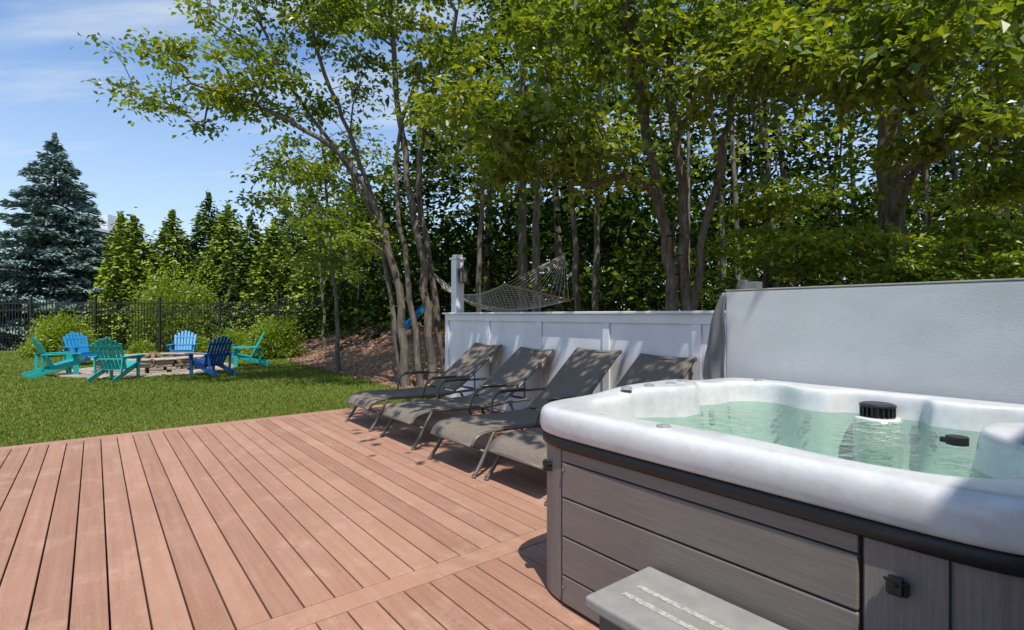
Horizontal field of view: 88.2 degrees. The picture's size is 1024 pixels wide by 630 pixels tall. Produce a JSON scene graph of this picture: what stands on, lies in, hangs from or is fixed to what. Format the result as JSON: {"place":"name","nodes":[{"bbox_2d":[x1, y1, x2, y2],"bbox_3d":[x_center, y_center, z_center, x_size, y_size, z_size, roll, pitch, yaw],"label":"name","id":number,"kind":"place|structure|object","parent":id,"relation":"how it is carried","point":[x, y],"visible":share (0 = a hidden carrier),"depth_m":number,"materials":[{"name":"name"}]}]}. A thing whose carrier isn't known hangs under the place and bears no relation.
{"place":"outdoors","nodes":[
{"label":"outdoors","id":0,"kind":"place"},
{"bbox_2d":[0,347,441,446],"bbox_3d":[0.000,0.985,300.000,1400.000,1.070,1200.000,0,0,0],"label":"ground","id":1,"kind":"structure","parent":0,"point":[168,351],"depth_m":9.51,"materials":[{"name":"green plant"}]},
{"bbox_2d":[21,337,81,378],"bbox_3d":[-11.328,1.020,12.993,0.830,1.004,1.006,0,0,36],"label":"adirondack chair","id":2,"kind":"object","parent":1,"relation":"on","point":[69,362],"visible":0.95,"depth_m":12.95,"materials":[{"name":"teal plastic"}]},
{"bbox_2d":[4,300,106,356],"bbox_3d":[-16.801,0.506,19.747,2.898,2.159,2.768,0,0,0],"label":"shrub","id":3,"kind":"object","parent":1,"relation":"on","point":[49,334],"visible":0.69,"depth_m":19.28,"materials":[{"name":"green plant"}]},
{"bbox_2d":[0,132,118,348],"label":"blue spruce tree","id":4,"kind":"object","parent":1,"relation":"on","point":[64,258],"visible":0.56,"depth_m":25.48,"materials":[{"name":"green plant"}]},
{"bbox_2d":[22,227,118,254],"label":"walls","id":5,"kind":"structure","parent":1,"relation":"on","point":[96,231],"depth_m":46.79,"materials":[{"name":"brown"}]},
{"bbox_2d":[95,214,117,233],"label":"white trim and dormer","id":6,"kind":"structure","parent":5,"relation":"on","point":[109,219],"depth_m":46.80,"materials":[{"name":"paint"}]},
{"bbox_2d":[62,332,99,362],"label":"adirondack chair","id":7,"kind":"object","parent":1,"relation":"on","point":[86,353],"visible":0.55,"depth_m":16.08,"materials":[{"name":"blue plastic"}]},
{"bbox_2d":[82,211,138,321],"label":"evergreen tree","id":8,"kind":"object","parent":1,"relation":"on","point":[120,220],"visible":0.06,"depth_m":26.14,"materials":[{"name":"green plant"}]},
{"bbox_2d":[87,338,144,382],"bbox_3d":[-9.232,1.020,12.269,0.830,1.004,1.006,0,0,-8],"label":"adirondack chair","id":9,"kind":"object","parent":1,"relation":"on","point":[121,364],"visible":0.98,"depth_m":12.12,"materials":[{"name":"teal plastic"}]},
{"bbox_2d":[78,207,168,348],"bbox_3d":[-17.889,-1.759,25.049,4.421,6.757,4.251,0,0,0],"label":"evergreen tree","id":10,"kind":"object","parent":1,"relation":"on","point":[120,266],"visible":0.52,"depth_m":24.29,"materials":[{"name":"green plant"}]},
{"bbox_2d":[124,337,155,353],"bbox_3d":[-13.563,1.188,19.379,1.056,0.789,1.241,0,0,0],"label":"shrub","id":11,"kind":"object","parent":1,"relation":"on","point":[142,346],"visible":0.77,"depth_m":19.25,"materials":[{"name":"green plant"}]},
{"bbox_2d":[55,351,236,378],"bbox_3d":[-9.900,1.263,14.598,4.138,0.512,4.117,0,0,0],"label":"fire pit","id":12,"kind":"object","parent":1,"relation":"on","point":[155,364],"visible":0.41,"depth_m":13.70,"materials":[{"name":"beige stone"}]},
{"bbox_2d":[128,209,196,340],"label":"evergreen tree","id":13,"kind":"object","parent":1,"relation":"on","point":[168,234],"visible":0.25,"depth_m":25.15,"materials":[{"name":"green plant"}]},
{"bbox_2d":[114,248,229,351],"bbox_3d":[-14.583,-0.672,23.319,4.764,4.514,4.783,0,0,0],"label":"shrub","id":14,"kind":"object","parent":1,"relation":"on","point":[171,294],"visible":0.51,"depth_m":22.51,"materials":[{"name":"green plant"}]},
{"bbox_2d":[166,331,199,352],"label":"adirondack chair","id":15,"kind":"object","parent":1,"relation":"on","point":[179,347],"visible":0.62,"depth_m":17.43,"materials":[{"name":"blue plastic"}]},
{"bbox_2d":[180,332,209,352],"bbox_3d":[-12.157,1.098,20.211,1.375,0.964,1.401,0,0,0],"label":"shrub","id":16,"kind":"object","parent":1,"relation":"on","point":[202,346],"visible":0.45,"depth_m":20.10,"materials":[{"name":"green plant"}]},
{"bbox_2d":[176,189,229,306],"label":"evergreen tree","id":17,"kind":"object","parent":1,"relation":"on","point":[200,235],"visible":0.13,"depth_m":25.96,"materials":[{"name":"green plant"}]},
{"bbox_2d":[185,336,236,376],"bbox_3d":[-7.479,1.020,13.247,1.006,1.004,0.830,0,0,24],"label":"adirondack chair","id":18,"kind":"object","parent":1,"relation":"on","point":[210,361],"visible":0.98,"depth_m":13.14,"materials":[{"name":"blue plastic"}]},
{"bbox_2d":[176,201,247,338],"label":"evergreen tree","id":19,"kind":"object","parent":1,"relation":"on","point":[225,218],"visible":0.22,"depth_m":24.97,"materials":[{"name":"green plant"}]},
{"bbox_2d":[209,322,249,354],"bbox_3d":[-10.716,0.927,20.338,1.780,1.314,1.980,0,0,0],"label":"shrub","id":20,"kind":"object","parent":1,"relation":"on","point":[237,339],"visible":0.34,"depth_m":20.05,"materials":[{"name":"green plant"}]},
{"bbox_2d":[200,214,279,341],"bbox_3d":[-12.505,-1.583,24.986,4.279,6.405,4.256,0,0,0],"label":"evergreen tree","id":21,"kind":"object","parent":1,"relation":"on","point":[243,257],"visible":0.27,"depth_m":24.22,"materials":[{"name":"green plant"}]},
{"bbox_2d":[232,332,269,366],"bbox_3d":[-7.784,1.020,15.764,1.006,1.004,0.830,0,0,-29],"label":"adirondack chair","id":22,"kind":"object","parent":1,"relation":"on","point":[236,356],"visible":0.96,"depth_m":15.58,"materials":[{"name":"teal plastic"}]},
{"bbox_2d":[229,218,302,337],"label":"evergreen tree","id":23,"kind":"object","parent":1,"relation":"on","point":[261,291],"visible":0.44,"depth_m":23.78,"materials":[{"name":"green plant"}]},
{"bbox_2d":[240,307,310,358],"bbox_3d":[-8.415,0.631,18.660,2.368,1.902,2.329,0,0,-41],"label":"shrub","id":24,"kind":"object","parent":1,"relation":"on","point":[277,341],"visible":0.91,"depth_m":18.26,"materials":[{"name":"green plant"}]},
{"bbox_2d":[266,198,303,265],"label":"evergreen tree","id":25,"kind":"object","parent":1,"relation":"on","point":[281,223],"depth_m":27.78,"materials":[{"name":"green plant"}]},
{"bbox_2d":[0,397,598,629],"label":"wood deck","id":26,"kind":"structure","parent":1,"relation":"on","point":[328,520],"depth_m":3.42,"materials":[{"name":"brown wood"}]},
{"bbox_2d":[345,342,502,431],"bbox_3d":[-1.147,0.910,7.275,2.061,0.979,0.815,0,0,-38],"label":"lounge chair","id":27,"kind":"object","parent":26,"relation":"on","point":[473,359],"visible":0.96,"depth_m":7.29,"materials":[{"name":"fabric"}]},
{"bbox_2d":[380,347,554,449],"bbox_3d":[-0.468,0.917,6.423,2.071,0.965,0.815,0,0,-38],"label":"lounge chair","id":28,"kind":"object","parent":26,"relation":"on","point":[519,367],"visible":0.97,"depth_m":6.44,"materials":[{"name":"fabric"}]},
{"bbox_2d":[428,347,621,478],"bbox_3d":[0.216,0.890,5.459,2.029,1.020,0.815,0,0,-38],"label":"lounge chair","id":29,"kind":"object","parent":26,"relation":"on","point":[582,372],"visible":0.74,"depth_m":5.58,"materials":[{"name":"fabric"}]},
{"bbox_2d":[447,320,725,411],"bbox_3d":[1.112,0.745,6.192,0.040,1.510,7.140,0,0,-38],"label":"panel","id":30,"kind":"object","parent":26,"relation":"on","point":[631,341],"visible":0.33,"depth_m":6.71,"materials":[{"name":"white paint"}]},
{"bbox_2d":[442,311,725,313],"bbox_3d":[1.098,-0.027,6.193,0.140,0.030,7.200,0,0,-38],"label":"cap","id":31,"kind":"object","parent":30,"relation":"on","point":[649,312],"visible":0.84,"depth_m":6.13,"materials":[{"name":"white paint"}]},
{"bbox_2d":[445,314,725,410],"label":"trim","id":32,"kind":"structure","parent":30,"relation":"attached to","point":[696,321],"depth_m":6.35,"materials":[{"name":"white paint"}]},
{"bbox_2d":[484,353,697,505],"bbox_3d":[0.809,0.903,4.806,2.051,0.993,0.815,0,0,-38],"label":"lounge chair","id":33,"kind":"object","parent":26,"relation":"on","point":[528,447],"visible":0.36,"depth_m":4.63,"materials":[{"name":"fabric"}]},
{"bbox_2d":[586,567,787,629],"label":"spa step","id":34,"kind":"object","parent":26,"relation":"on","point":[649,598],"visible":1,"depth_m":1.81,"materials":[{"name":"plastic"}]},
{"bbox_2d":[540,378,1023,629],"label":"hot tub","id":35,"kind":"object","parent":26,"relation":"on","point":[794,506],"visible":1,"depth_m":1.93,"materials":[{"name":"plastic"}]},
{"bbox_2d":[703,278,1023,403],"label":"hot tub cover","id":36,"kind":"object","parent":35,"relation":"attached to","point":[962,339],"visible":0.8,"depth_m":3.31,"materials":[{"name":"plastic"}]},
{"bbox_2d":[269,185,339,333],"bbox_3d":[-9.955,-2.437,25.963,4.977,8.115,4.826,0,0,35],"label":"evergreen tree","id":37,"kind":"object","parent":1,"relation":"on","point":[293,241],"visible":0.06,"depth_m":25.48,"materials":[{"name":"green plant"}]},
{"bbox_2d":[279,236,348,342],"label":"evergreen tree","id":38,"kind":"object","parent":1,"relation":"on","point":[306,290],"visible":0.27,"depth_m":23.62,"materials":[{"name":"green plant"}]},
{"bbox_2d":[308,178,390,333],"bbox_3d":[-7.832,-2.616,26.066,4.838,8.473,5.200,0,0,0],"label":"evergreen tree","id":39,"kind":"object","parent":1,"relation":"on","point":[371,271],"visible":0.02,"depth_m":25.77,"materials":[{"name":"green plant"}]},
{"bbox_2d":[285,324,445,397],"bbox_3d":[4.925,0.942,14.925,41.850,1.169,29.850,0,0,0],"label":"mulch bed","id":40,"kind":"object","parent":1,"relation":"on","point":[369,358],"visible":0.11,"depth_m":15.13,"materials":[{"name":"brown wood"}]},
{"bbox_2d":[70,0,413,387],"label":"maple tree","id":41,"kind":"object","parent":40,"relation":"on","point":[219,95],"visible":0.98,"depth_m":10.57,"materials":[{"name":"green plant"}]},
{"bbox_2d":[256,161,383,351],"bbox_3d":[-6.604,-1.920,18.059,4.319,6.637,3.869,0,0,29],"label":"maple tree","id":42,"kind":"object","parent":40,"relation":"on","point":[343,277],"visible":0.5,"depth_m":17.95,"materials":[{"name":"green plant"}]},
{"bbox_2d":[236,89,409,371],"bbox_3d":[-4.828,-2.179,13.870,4.113,7.618,4.096,0,0,0],"label":"maple tree","id":43,"kind":"object","parent":40,"relation":"on","point":[345,145],"visible":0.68,"depth_m":13.83,"materials":[{"name":"green plant"}]},
{"bbox_2d":[260,0,560,386],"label":"maple tree","id":44,"kind":"object","parent":40,"relation":"on","point":[445,47],"visible":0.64,"depth_m":10.74,"materials":[{"name":"green plant"}]},
{"bbox_2d":[434,252,570,311],"bbox_3d":[-0.191,-0.661,10.606,3.412,1.222,1.247,0,0,28],"label":"rope hammock","id":45,"kind":"object","parent":44,"relation":"attached to","point":[480,305],"visible":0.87,"depth_m":9.96,"materials":[{"name":"fabric"}]},
{"bbox_2d":[390,296,443,332],"bbox_3d":[-2.716,0.020,15.214,1.476,1.161,0.450,0,0,-23],"label":"play slide","id":46,"kind":"object","parent":40,"relation":"on","point":[408,321],"visible":0.26,"depth_m":15.11,"materials":[{"name":"blue plastic"}]},
{"bbox_2d":[411,0,556,311],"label":"maple tree","id":47,"kind":"object","parent":40,"relation":"on","point":[479,237],"visible":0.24,"depth_m":13.93,"materials":[{"name":"green plant"}]},
{"bbox_2d":[450,0,592,311],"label":"maple tree","id":48,"kind":"object","parent":40,"relation":"on","point":[536,239],"visible":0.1,"depth_m":12.94,"materials":[{"name":"green plant"}]},
{"bbox_2d":[477,0,669,311],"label":"maple tree","id":49,"kind":"object","parent":40,"relation":"on","point":[576,294],"visible":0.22,"depth_m":10.54,"materials":[{"name":"green plant"}]},
{"bbox_2d":[549,2,653,310],"bbox_3d":[1.941,-4.395,11.232,3.856,10.147,3.382,0,0,-30],"label":"maple tree","id":50,"kind":"object","parent":40,"relation":"on","point":[610,131],"visible":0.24,"depth_m":11.12,"materials":[{"name":"green plant"}]},
{"bbox_2d":[394,0,891,310],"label":"maple tree","id":51,"kind":"object","parent":40,"relation":"on","point":[668,34],"visible":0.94,"depth_m":7.67,"materials":[{"name":"green plant"}]},
{"bbox_2d":[688,155,929,287],"bbox_3d":[5.149,-1.105,9.638,4.040,3.843,4.082,0,0,0],"label":"beech tree","id":52,"kind":"object","parent":40,"relation":"on","point":[792,248],"visible":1,"depth_m":9.12,"materials":[{"name":"green plant"}]},
{"bbox_2d":[646,0,1023,282],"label":"oak tree","id":53,"kind":"object","parent":40,"relation":"on","point":[940,39],"visible":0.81,"depth_m":6.88,"materials":[{"name":"green plant"}]},
{"bbox_2d":[838,160,1023,283],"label":"beech tree","id":54,"kind":"object","parent":40,"relation":"on","point":[997,255],"visible":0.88,"depth_m":8.96,"materials":[{"name":"green plant"}]},
{"bbox_2d":[0,275,875,352],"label":"black metal fence","id":55,"kind":"object","parent":1,"relation":"on","point":[95,310],"visible":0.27,"depth_m":20.99,"materials":[{"name":"black metal"}]},
{"bbox_2d":[449,254,465,311],"bbox_3d":[-0.927,0.247,9.003,0.205,2.545,0.210,0,0,-38],"label":"white post","id":56,"kind":"object","parent":1,"relation":"on","point":[457,290],"visible":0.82,"depth_m":8.94,"materials":[{"name":"paint"}]},
{"bbox_2d":[458,265,468,283],"bbox_3d":[-0.828,-0.680,8.858,0.140,0.300,0.190,0,0,-38],"label":"wall lantern","id":57,"kind":"object","parent":56,"relation":"attached to","point":[463,274],"depth_m":8.81,"materials":[{"name":"grey metal"}]},
{"bbox_2d":[0,163,1022,322],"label":"distant treeline","id":58,"kind":"object","parent":1,"relation":"on","point":[588,268],"visible":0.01,"depth_m":36.13,"materials":[{"name":"green plant"}]},
{"bbox_2d":[263,0,1023,350],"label":"woodland","id":59,"kind":"object","parent":1,"relation":"on","point":[621,218],"visible":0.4,"depth_m":16.98,"materials":[{"name":"green plant"}]},
{"bbox_2d":[0,0,1020,310],"label":"sky","id":60,"kind":"structure","parent":0,"point":[43,93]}
]}

